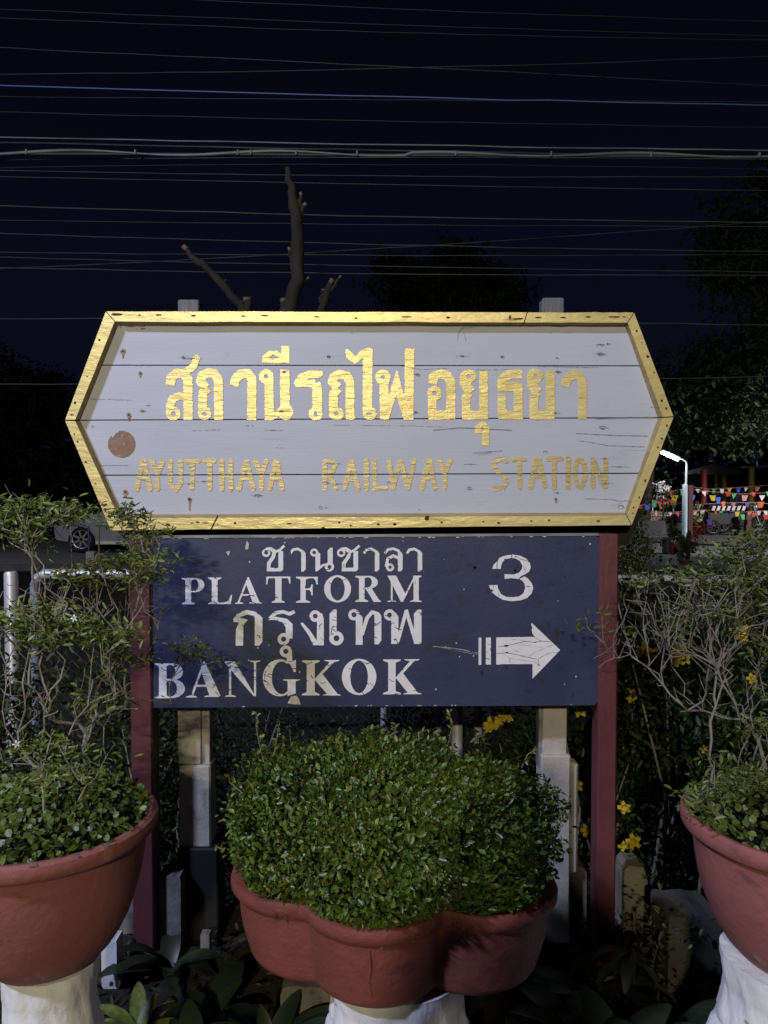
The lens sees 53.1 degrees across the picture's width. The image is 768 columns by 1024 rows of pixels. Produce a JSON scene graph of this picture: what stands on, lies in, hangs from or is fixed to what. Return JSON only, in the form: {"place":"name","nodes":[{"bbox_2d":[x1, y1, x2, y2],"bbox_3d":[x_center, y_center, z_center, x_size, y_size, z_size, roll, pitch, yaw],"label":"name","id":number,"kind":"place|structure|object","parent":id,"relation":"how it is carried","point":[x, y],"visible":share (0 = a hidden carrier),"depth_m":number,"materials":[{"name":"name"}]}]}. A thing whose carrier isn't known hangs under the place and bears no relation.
{"place":"outdoors","nodes":[
{"label":"outdoors","id":0,"kind":"place"},
{"bbox_2d":[0,142,581,153],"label":"overhead cable","id":1,"kind":"object","parent":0,"point":[267,147],"visible":0.7,"depth_m":6.79,"materials":[{"name":"grey metal"}]},
{"bbox_2d":[4,18,761,39],"bbox_3d":[0.009,-5.159,8.033,17.404,0.515,0.007,0,2,0],"label":"overhead cable","id":2,"kind":"object","parent":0,"point":[386,32],"visible":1,"depth_m":8.04,"materials":[{"name":"grey metal"}]},
{"bbox_2d":[0,682,767,1023],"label":"garden soil","id":3,"kind":"structure","parent":0,"point":[560,956],"depth_m":2.86,"materials":[{"name":"brown soil"}]},
{"bbox_2d":[4,571,20,781],"bbox_3d":[-1.681,0.850,3.480,0.060,1.169,0.060,0,2,0],"label":"steel pole","id":4,"kind":"object","parent":3,"relation":"on","point":[11,592],"visible":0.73,"depth_m":3.45,"materials":[{"name":"silver metal"}]},
{"bbox_2d":[0,953,105,1023],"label":"pedestal","id":5,"kind":"object","parent":3,"relation":"on","point":[72,998],"visible":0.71,"depth_m":1.75,"materials":[{"name":"white paint"}]},
{"bbox_2d":[0,780,158,985],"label":"flower pot","id":6,"kind":"object","parent":5,"relation":"on","point":[62,917],"visible":0.63,"depth_m":1.67,"materials":[{"name":"ceramic"}]},
{"bbox_2d":[0,764,151,864],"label":"ground cover","id":7,"kind":"object","parent":6,"relation":"on","point":[131,796],"visible":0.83,"depth_m":1.75,"materials":[{"name":"green plant"}]},
{"bbox_2d":[0,479,239,831],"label":"potted shrub","id":8,"kind":"object","parent":6,"relation":"on","point":[61,514],"visible":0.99,"depth_m":1.83,"materials":[{"name":"green plant"}]},
{"bbox_2d":[30,569,128,767],"bbox_3d":[-0.793,0.875,3.731,1.834,1.201,0.050,0,2,0],"label":"pipe railing","id":9,"kind":"object","parent":3,"relation":"on","point":[35,660],"visible":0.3,"depth_m":3.70,"materials":[{"name":"silver metal"}]},
{"bbox_2d":[101,930,123,988],"bbox_3d":[-0.859,1.423,2.429,0.048,0.174,0.060,0,2,0],"label":"concrete stub","id":10,"kind":"object","parent":3,"relation":"on","point":[111,953],"visible":0.5,"depth_m":2.40,"materials":[{"name":"white paint"}]},
{"bbox_2d":[0,602,247,907],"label":"creeper hedge","id":11,"kind":"object","parent":3,"relation":"on","point":[169,843],"visible":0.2,"depth_m":2.93,"materials":[{"name":"green plant"}]},
{"bbox_2d":[119,899,132,933],"bbox_3d":[-0.884,1.442,2.700,0.073,0.117,0.100,0,2,0],"label":"concrete stub","id":12,"kind":"object","parent":3,"relation":"on","point":[126,926],"visible":0.16,"depth_m":2.65,"materials":[{"name":"grey concrete"}]},
{"bbox_2d":[100,981,178,1023],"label":"striped plant","id":13,"kind":"object","parent":3,"relation":"on","point":[141,1009],"visible":0.85,"depth_m":2.18,"materials":[{"name":"green plant"}]},
{"bbox_2d":[98,930,222,991],"bbox_3d":[-0.708,1.426,2.432,0.373,0.211,0.309,-1,2,-34],"label":"broad leaf plant","id":14,"kind":"object","parent":3,"relation":"on","point":[168,952],"visible":0.95,"depth_m":2.42,"materials":[{"name":"green plant"}]},
{"bbox_2d":[158,864,186,943],"bbox_3d":[-0.705,1.348,2.566,0.074,0.314,0.080,0,2,0],"label":"concrete stub","id":15,"kind":"object","parent":3,"relation":"on","point":[172,899],"visible":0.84,"depth_m":2.53,"materials":[{"name":"grey concrete"}]},
{"bbox_2d":[168,998,203,1023],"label":"broad leaf plant","id":16,"kind":"object","parent":3,"relation":"on","point":[190,1013],"visible":1,"depth_m":2.07,"materials":[{"name":"green plant"}]},
{"bbox_2d":[149,960,257,1023],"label":"broad leaf plant","id":17,"kind":"object","parent":3,"relation":"on","point":[219,995],"visible":0.84,"depth_m":2.23,"materials":[{"name":"green plant"}]},
{"bbox_2d":[200,929,210,961],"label":"stone block","id":18,"kind":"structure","parent":3,"relation":"on","point":[205,939],"depth_m":2.50,"materials":[{"name":"grey concrete"}]},
{"bbox_2d":[181,166,341,311],"bbox_3d":[-0.882,-0.533,5.586,1.159,3.895,0.218,0,2,0],"label":"bare tree","id":19,"kind":"object","parent":3,"relation":"on","point":[297,282],"visible":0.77,"depth_m":5.52,"materials":[{"name":"brown plant"}]},
{"bbox_2d":[211,990,328,1023],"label":"broad leaf plant","id":20,"kind":"object","parent":3,"relation":"on","point":[285,1012],"visible":0.76,"depth_m":2.11,"materials":[{"name":"green plant"}]},
{"bbox_2d":[280,978,329,1019],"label":"stone block","id":21,"kind":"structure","parent":3,"relation":"on","point":[313,995],"depth_m":2.17,"materials":[{"name":"stone"}]},
{"bbox_2d":[0,872,702,1023],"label":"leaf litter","id":22,"kind":"object","parent":3,"relation":"on","point":[136,975],"visible":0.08,"depth_m":2.38,"materials":[{"name":"brown plant"}]},
{"bbox_2d":[213,706,508,843],"bbox_3d":[-0.169,1.095,3.558,1.593,0.721,1.016,0,2,0],"label":"creeper hedge","id":23,"kind":"object","parent":3,"relation":"on","point":[430,727],"visible":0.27,"depth_m":3.76,"materials":[{"name":"green plant"}]},
{"bbox_2d":[65,298,672,947],"bbox_3d":[-0.049,0.421,2.600,1.989,2.281,0.171,0,2,0],"label":"station sign","id":24,"kind":"object","parent":3,"relation":"on","point":[193,418],"visible":1,"depth_m":2.52,"materials":[{"name":"white painted wood"},{"name":"gold paint"}]},
{"bbox_2d":[129,533,618,965],"bbox_3d":[-0.033,0.817,2.509,1.562,1.500,0.080,0,2,0],"label":"platform sign","id":25,"kind":"object","parent":3,"relation":"on","point":[345,620],"visible":0.98,"depth_m":2.46,"materials":[{"name":"blue paint"}]},
{"bbox_2d":[0,630,758,763],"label":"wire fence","id":26,"kind":"object","parent":3,"relation":"on","point":[382,711],"visible":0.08,"depth_m":4.14,"materials":[{"name":"grey metal"}]},
{"bbox_2d":[325,989,469,1023],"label":"pedestal","id":27,"kind":"object","parent":3,"relation":"on","point":[434,1006],"visible":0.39,"depth_m":1.75,"materials":[{"name":"white paint"}]},
{"bbox_2d":[231,828,557,1008],"bbox_3d":[0.019,0.999,1.916,0.806,0.204,0.516,0,2,0],"label":"planter","id":28,"kind":"object","parent":27,"relation":"on","point":[486,955],"visible":0.53,"depth_m":1.73,"materials":[{"name":"ceramic"}]},
{"bbox_2d":[214,709,577,949],"bbox_3d":[0.036,0.727,1.853,0.903,0.516,0.570,0,2,0],"label":"dense bush","id":29,"kind":"object","parent":28,"relation":"on","point":[373,891],"visible":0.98,"depth_m":1.73,"materials":[{"name":"green plant"}]},
{"bbox_2d":[451,706,462,818],"bbox_3d":[0.337,0.862,3.531,0.052,1.142,0.052,0,2,0],"label":"steel pole","id":30,"kind":"object","parent":3,"relation":"on","point":[457,730],"depth_m":3.51,"materials":[{"name":"grey metal"}]},
{"bbox_2d":[447,706,590,854],"bbox_3d":[0.498,1.033,3.000,0.642,0.848,0.581,0,2,0],"label":"flowering hedge","id":31,"kind":"object","parent":3,"relation":"on","point":[496,723],"visible":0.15,"depth_m":2.89,"materials":[{"name":"green plant"}]},
{"bbox_2d":[468,966,579,1023],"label":"broad leaf plant","id":32,"kind":"object","parent":3,"relation":"on","point":[553,980],"visible":0.34,"depth_m":2.29,"materials":[{"name":"green plant"}]},
{"bbox_2d":[511,985,632,1023],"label":"broad leaf plant","id":33,"kind":"object","parent":3,"relation":"on","point":[548,1007],"visible":0.75,"depth_m":2.17,"materials":[{"name":"green plant"}]},
{"bbox_2d":[569,856,586,933],"bbox_3d":[0.669,1.359,2.717,0.069,0.282,0.100,0,2,0],"label":"concrete stub","id":34,"kind":"object","parent":3,"relation":"on","point":[578,891],"visible":0.34,"depth_m":2.67,"materials":[{"name":"grey concrete"}]},
{"bbox_2d":[433,575,765,801],"bbox_3d":[1.249,0.890,3.732,2.019,1.173,0.042,0,2,0],"label":"pipe railing","id":35,"kind":"object","parent":3,"relation":"on","point":[478,712],"visible":0.02,"depth_m":3.72,"materials":[{"name":"metal"}]},
{"bbox_2d":[558,984,671,1023],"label":"broad leaf plant","id":36,"kind":"object","parent":3,"relation":"on","point":[594,1008],"visible":0.97,"depth_m":2.09,"materials":[{"name":"green plant"}]},
{"bbox_2d":[615,852,647,931],"bbox_3d":[0.874,1.362,2.717,0.084,0.277,0.100,0,2,0],"label":"concrete stub","id":37,"kind":"object","parent":3,"relation":"on","point":[630,875],"visible":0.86,"depth_m":2.67,"materials":[{"name":"beige concrete"}]},
{"bbox_2d":[591,944,676,1015],"bbox_3d":[0.707,1.368,2.270,0.214,0.216,0.239,-1,2,-20],"label":"drooping plant","id":38,"kind":"object","parent":3,"relation":"on","point":[628,962],"visible":0.9,"depth_m":2.23,"materials":[{"name":"green plant"}]},
{"bbox_2d":[618,507,675,714],"bbox_3d":[1.666,0.608,5.229,0.618,1.540,0.530,-2,3,-42],"label":"conical bush","id":39,"kind":"object","parent":3,"relation":"on","point":[627,556],"visible":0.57,"depth_m":5.17,"materials":[{"name":"green plant"}]},
{"bbox_2d":[590,865,706,993],"bbox_3d":[0.851,1.306,2.385,0.367,0.383,0.288,-1,2,-35],"label":"plant","id":40,"kind":"object","parent":3,"relation":"on","point":[648,923],"visible":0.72,"depth_m":2.37,"materials":[{"name":"green plant"}]},
{"bbox_2d":[531,539,767,901],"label":"flowering hedge","id":41,"kind":"object","parent":3,"relation":"on","point":[676,748],"visible":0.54,"depth_m":2.87,"materials":[{"name":"green plant"}]},
{"bbox_2d":[613,986,715,1023],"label":"broad leaf plant","id":42,"kind":"object","parent":3,"relation":"on","point":[698,1013],"visible":0.59,"depth_m":2.13,"materials":[{"name":"green plant"}]},
{"bbox_2d":[650,889,721,996],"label":"stone block","id":43,"kind":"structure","parent":3,"relation":"on","point":[704,954],"depth_m":2.35,"materials":[{"name":"grey stone"}]},
{"bbox_2d":[706,932,767,1023],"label":"pedestal","id":44,"kind":"object","parent":3,"relation":"on","point":[742,997],"visible":0.85,"depth_m":1.80,"materials":[{"name":"white paint"}]},
{"bbox_2d":[679,777,767,972],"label":"flower pot","id":45,"kind":"object","parent":44,"relation":"on","point":[732,871],"visible":0.69,"depth_m":1.74,"materials":[{"name":"ceramic"}]},
{"bbox_2d":[558,517,767,830],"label":"sparse shrub","id":46,"kind":"object","parent":45,"relation":"in","point":[736,610],"visible":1,"depth_m":1.83,"materials":[{"name":"green plant"}]},
{"bbox_2d":[685,766,767,851],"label":"ground cover","id":47,"kind":"object","parent":45,"relation":"on","point":[751,816],"visible":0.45,"depth_m":1.78,"materials":[{"name":"green plant"}]},
{"bbox_2d":[0,492,767,1003],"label":"ground","id":48,"kind":"structure","parent":0,"point":[126,982],"depth_m":8.86,"materials":[{"name":"soil"}]},
{"bbox_2d":[95,553,106,563],"bbox_3d":[-5.312,0.933,14.439,0.235,0.314,0.036,0,2,0],"label":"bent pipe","id":49,"kind":"object","parent":48,"relation":"on","point":[100,554],"visible":0.51,"depth_m":14.42,"materials":[{"name":"metal"}]},
{"bbox_2d":[0,564,764,570],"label":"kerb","id":50,"kind":"structure","parent":48,"relation":"on","point":[15,567],"depth_m":14.23,"materials":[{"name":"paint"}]},
{"bbox_2d":[0,435,767,509],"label":"wood","id":51,"kind":"object","parent":48,"relation":"on","point":[700,458],"visible":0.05,"depth_m":51.58,"materials":[{"name":"green plant"}]},
{"bbox_2d":[0,504,767,563],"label":"forecourt","id":52,"kind":"structure","parent":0,"point":[13,555],"depth_m":18.73,"materials":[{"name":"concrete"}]},
{"bbox_2d":[0,341,86,532],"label":"broadleaf tree","id":53,"kind":"object","parent":52,"relation":"on","point":[18,424],"visible":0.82,"depth_m":25.30,"materials":[{"name":"green plant"}]},
{"bbox_2d":[14,431,97,506],"bbox_3d":[-8.559,-1.418,24.970,6.042,4.483,3.653,0,2,0],"label":"broadleaf tree","id":54,"kind":"object","parent":52,"relation":"on","point":[70,460],"visible":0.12,"depth_m":24.54,"materials":[{"name":"green plant"}]},
{"bbox_2d":[88,526,89,550],"bbox_3d":[-6.314,0.662,16.431,0.044,0.722,0.044,0,2,0],"label":"thin pole","id":55,"kind":"object","parent":52,"relation":"on","point":[88,538],"visible":0.79,"depth_m":16.41,"materials":[{"name":"metal"}]},
{"bbox_2d":[54,511,124,551],"bbox_3d":[-5.530,0.204,18.747,4.400,1.438,1.700,0,2,0],"label":"parked car","id":56,"kind":"object","parent":52,"relation":"on","point":[109,537],"visible":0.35,"depth_m":17.93,"materials":[{"name":"silver metal"}]},
{"bbox_2d":[86,551,96,563],"bbox_3d":[-5.603,0.926,14.719,0.158,0.348,0.160,0,2,0],"label":"bollard","id":57,"kind":"object","parent":52,"relation":"on","point":[91,554],"visible":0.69,"depth_m":14.64,"materials":[{"name":"concrete"}]},
{"bbox_2d":[98,527,99,562],"bbox_3d":[-5.799,0.681,15.631,0.036,0.737,0.036,0,2,0],"label":"thin pole","id":58,"kind":"object","parent":52,"relation":"on","point":[99,541],"visible":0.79,"depth_m":15.62,"materials":[{"name":"green paint"}]},
{"bbox_2d":[352,229,541,312],"bbox_3d":[2.022,-3.876,23.983,6.018,9.454,3.530,0,2,0],"label":"broadleaf tree","id":59,"kind":"object","parent":52,"relation":"on","point":[496,293],"visible":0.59,"depth_m":23.23,"materials":[{"name":"green plant"}]},
{"bbox_2d":[644,467,681,545],"bbox_3d":[7.310,-0.124,20.118,1.357,2.110,1.150,0,2,0],"label":"blossom tree","id":60,"kind":"object","parent":52,"relation":"on","point":[660,488],"visible":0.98,"depth_m":20.03,"materials":[{"name":"white plant"}]},
{"bbox_2d":[650,513,681,530],"bbox_3d":[9.622,0.333,26.256,1.546,0.576,0.460,0,2,0],"label":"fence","id":61,"kind":"object","parent":52,"relation":"on","point":[674,518],"visible":0.41,"depth_m":26.13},
{"bbox_2d":[667,522,680,553],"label":"pot plant","id":62,"kind":"object","parent":52,"relation":"on","point":[673,529],"visible":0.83,"depth_m":17.59,"materials":[{"name":"green plant"}]},
{"bbox_2d":[661,449,687,536],"bbox_3d":[6.774,-0.232,17.979,0.963,2.465,0.123,-1,2,-32],"label":"street lamp","id":63,"kind":"object","parent":52,"relation":"on","point":[684,492],"visible":0.91,"depth_m":18.16,"materials":[{"name":"white metal"}]},
{"bbox_2d":[675,531,697,563],"bbox_3d":[5.870,0.706,14.903,0.448,0.697,0.515,1,2,29],"label":"pot plant","id":64,"kind":"object","parent":52,"relation":"on","point":[687,546],"visible":0.85,"depth_m":14.88,"materials":[{"name":"green plant"}]},
{"bbox_2d":[687,485,692,549],"bbox_3d":[7.487,0.133,18.815,0.120,1.581,0.120,0,2,0],"label":"wooden post","id":65,"kind":"object","parent":52,"relation":"on","point":[690,510],"visible":0.48,"depth_m":18.75,"materials":[{"name":"brown wood"}]},
{"bbox_2d":[687,527,706,556],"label":"flowering plant","id":66,"kind":"object","parent":52,"relation":"on","point":[692,536],"visible":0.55,"depth_m":16.98,"materials":[{"name":"green plant"}]},
{"bbox_2d":[633,313,767,537],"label":"broadleaf tree","id":67,"kind":"object","parent":52,"relation":"on","point":[725,413],"visible":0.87,"depth_m":20.74,"materials":[{"name":"green plant"}]},
{"bbox_2d":[693,504,710,533],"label":"pot plant","id":68,"kind":"object","parent":52,"relation":"on","point":[698,517],"visible":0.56,"depth_m":24.82,"materials":[{"name":"green plant"}]},
{"bbox_2d":[654,462,767,527],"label":"shelter","id":69,"kind":"object","parent":52,"relation":"on","point":[709,476],"visible":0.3,"depth_m":30.76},
{"bbox_2d":[663,158,767,366],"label":"broadleaf tree","id":70,"kind":"object","parent":52,"relation":"on","point":[744,288],"visible":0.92,"depth_m":18.70,"materials":[{"name":"green plant"}]},
{"bbox_2d":[701,504,745,534],"bbox_3d":[10.881,0.233,24.859,1.238,0.975,0.925,0,2,0],"label":"handcart","id":71,"kind":"object","parent":52,"relation":"on","point":[731,520],"visible":0.84,"depth_m":24.49,"materials":[{"name":"grey metal"}]},
{"bbox_2d":[729,492,742,525],"bbox_3d":[13.318,-0.095,29.013,0.480,1.357,0.250,0,2,0],"label":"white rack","id":72,"kind":"object","parent":52,"relation":"on","point":[730,496],"visible":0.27,"depth_m":28.99,"materials":[{"name":"white metal"}]},
{"bbox_2d":[744,512,751,535],"bbox_3d":[11.376,0.375,24.026,0.170,0.750,0.170,0,2,0],"label":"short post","id":73,"kind":"object","parent":52,"relation":"on","point":[748,520],"visible":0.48,"depth_m":23.94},
{"bbox_2d":[0,149,767,158],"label":"spliced cable","id":74,"kind":"object","parent":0,"point":[251,153],"visible":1,"depth_m":6.60,"materials":[{"name":"black rubber"}]},
{"bbox_2d":[0,136,767,150],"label":"overhead cable","id":75,"kind":"object","parent":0,"point":[381,144],"visible":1,"depth_m":6.69,"materials":[{"name":"grey metal"}]},
{"bbox_2d":[0,85,767,105],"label":"overhead cable","id":76,"kind":"object","parent":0,"point":[382,96],"visible":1,"depth_m":6.88,"materials":[{"name":"grey metal"}]},
{"bbox_2d":[0,205,767,222],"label":"overhead cable","id":77,"kind":"object","parent":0,"point":[377,216],"visible":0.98,"depth_m":7.21,"materials":[{"name":"grey metal"}]},
{"bbox_2d":[0,157,767,160],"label":"overhead cable","id":78,"kind":"object","parent":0,"point":[377,157],"visible":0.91,"depth_m":6.70,"materials":[{"name":"grey metal"}]},
{"bbox_2d":[0,267,767,275],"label":"overhead cable","id":79,"kind":"object","parent":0,"point":[387,273],"visible":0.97,"depth_m":7.13,"materials":[{"name":"grey metal"}]},
{"bbox_2d":[0,56,767,74],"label":"overhead cable","id":80,"kind":"object","parent":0,"point":[384,68],"visible":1,"depth_m":7.26,"materials":[{"name":"black rubber"}]},
{"bbox_2d":[0,47,767,85],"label":"overhead cable","id":81,"kind":"object","parent":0,"point":[382,65],"visible":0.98,"depth_m":7.46,"materials":[{"name":"grey metal"}]},
{"bbox_2d":[0,233,767,251],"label":"overhead cable","id":82,"kind":"object","parent":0,"point":[385,244],"visible":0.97,"depth_m":7.42,"materials":[{"name":"grey metal"}]},
{"bbox_2d":[0,176,767,190],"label":"overhead cable","id":83,"kind":"object","parent":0,"point":[385,184],"visible":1,"depth_m":7.50,"materials":[{"name":"grey metal"}]},
{"bbox_2d":[0,170,767,177],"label":"overhead cable","id":84,"kind":"object","parent":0,"point":[374,175],"visible":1,"depth_m":7.49,"materials":[{"name":"grey metal"}]},
{"bbox_2d":[0,111,767,127],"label":"overhead cable","id":85,"kind":"object","parent":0,"point":[387,121],"visible":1,"depth_m":7.08,"materials":[{"name":"grey metal"}]},
{"bbox_2d":[0,252,767,255],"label":"overhead cable","id":86,"kind":"object","parent":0,"point":[400,255],"visible":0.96,"depth_m":7.52,"materials":[{"name":"black rubber"}]},
{"bbox_2d":[0,9,767,35],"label":"overhead cable","id":87,"kind":"object","parent":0,"point":[381,24],"visible":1,"depth_m":8.13,"materials":[{"name":"grey metal"}]},
{"bbox_2d":[0,257,767,272],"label":"overhead cable","id":88,"kind":"object","parent":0,"point":[367,265],"visible":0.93,"depth_m":7.32,"materials":[{"name":"grey metal"}]},
{"bbox_2d":[0,164,767,169],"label":"overhead cable","id":89,"kind":"object","parent":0,"point":[379,164],"visible":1,"depth_m":7.49,"materials":[{"name":"grey metal"}]},
{"bbox_2d":[0,96,767,102],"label":"overhead cable","id":90,"kind":"object","parent":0,"point":[354,99],"visible":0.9,"depth_m":7.08,"materials":[{"name":"grey metal"}]},
{"bbox_2d":[0,220,767,226],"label":"overhead cable","id":91,"kind":"object","parent":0,"point":[399,224],"visible":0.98,"depth_m":7.71,"materials":[{"name":"grey metal"}]},
{"bbox_2d":[0,221,767,268],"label":"overhead cable","id":92,"kind":"object","parent":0,"point":[387,247],"visible":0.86,"depth_m":7.81,"materials":[{"name":"black rubber"}]},
{"bbox_2d":[0,318,767,325],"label":"overhead cable","id":93,"kind":"object","parent":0,"point":[638,323],"visible":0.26,"depth_m":6.94,"materials":[{"name":"grey metal"}]},
{"bbox_2d":[0,0,767,486],"label":"sky","id":94,"kind":"structure","parent":0,"point":[24,293],"materials":[{"name":"black"}]},
{"bbox_2d":[202,0,767,21],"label":"overhead cable","id":95,"kind":"object","parent":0,"point":[484,12],"visible":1,"depth_m":8.32,"materials":[{"name":"grey metal"}]},
{"bbox_2d":[641,520,672,553],"bbox_3d":[6.349,0.576,17.849,0.593,0.760,0.440,0,2,0],"label":"stone bench","id":96,"kind":"object","parent":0,"point":[659,526],"visible":0.73,"depth_m":17.98,"materials":[{"name":"grey stone"}]},
{"bbox_2d":[651,497,676,512],"bbox_3d":[10.266,0.018,28.516,0.888,1.165,0.800,0,2,0],"label":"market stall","id":97,"kind":"object","parent":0,"point":[658,502],"visible":0.21,"depth_m":28.11},
{"bbox_2d":[638,501,767,524],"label":"bunting","id":98,"kind":"object","parent":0,"point":[709,522],"visible":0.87,"depth_m":21.01},
{"bbox_2d":[651,510,767,516],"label":"bunting","id":99,"kind":"object","parent":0,"point":[729,512],"visible":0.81,"depth_m":23.21},
{"bbox_2d":[699,495,720,510],"bbox_3d":[13.149,-0.076,30.815,0.734,1.198,0.800,0,2,0],"label":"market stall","id":100,"kind":"object","parent":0,"point":[708,498],"visible":0.01,"depth_m":30.52,"materials":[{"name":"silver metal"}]},
{"bbox_2d":[653,489,767,502],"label":"bunting","id":101,"kind":"object","parent":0,"point":[713,497],"visible":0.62,"depth_m":22.00},
{"bbox_2d":[695,485,766,493],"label":"bunting","id":102,"kind":"object","parent":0,"point":[738,489],"visible":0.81,"depth_m":25.49},
{"bbox_2d":[727,494,747,511],"bbox_3d":[13.987,-0.086,30.514,0.727,1.238,0.800,0,2,0],"label":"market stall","id":103,"kind":"object","parent":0,"point":[739,499],"visible":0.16,"depth_m":30.11},
{"bbox_2d":[714,503,767,532],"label":"motorcycle","id":104,"kind":"object","parent":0,"point":[754,507],"visible":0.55,"depth_m":25.58,"materials":[{"name":"metal"}]}
]}

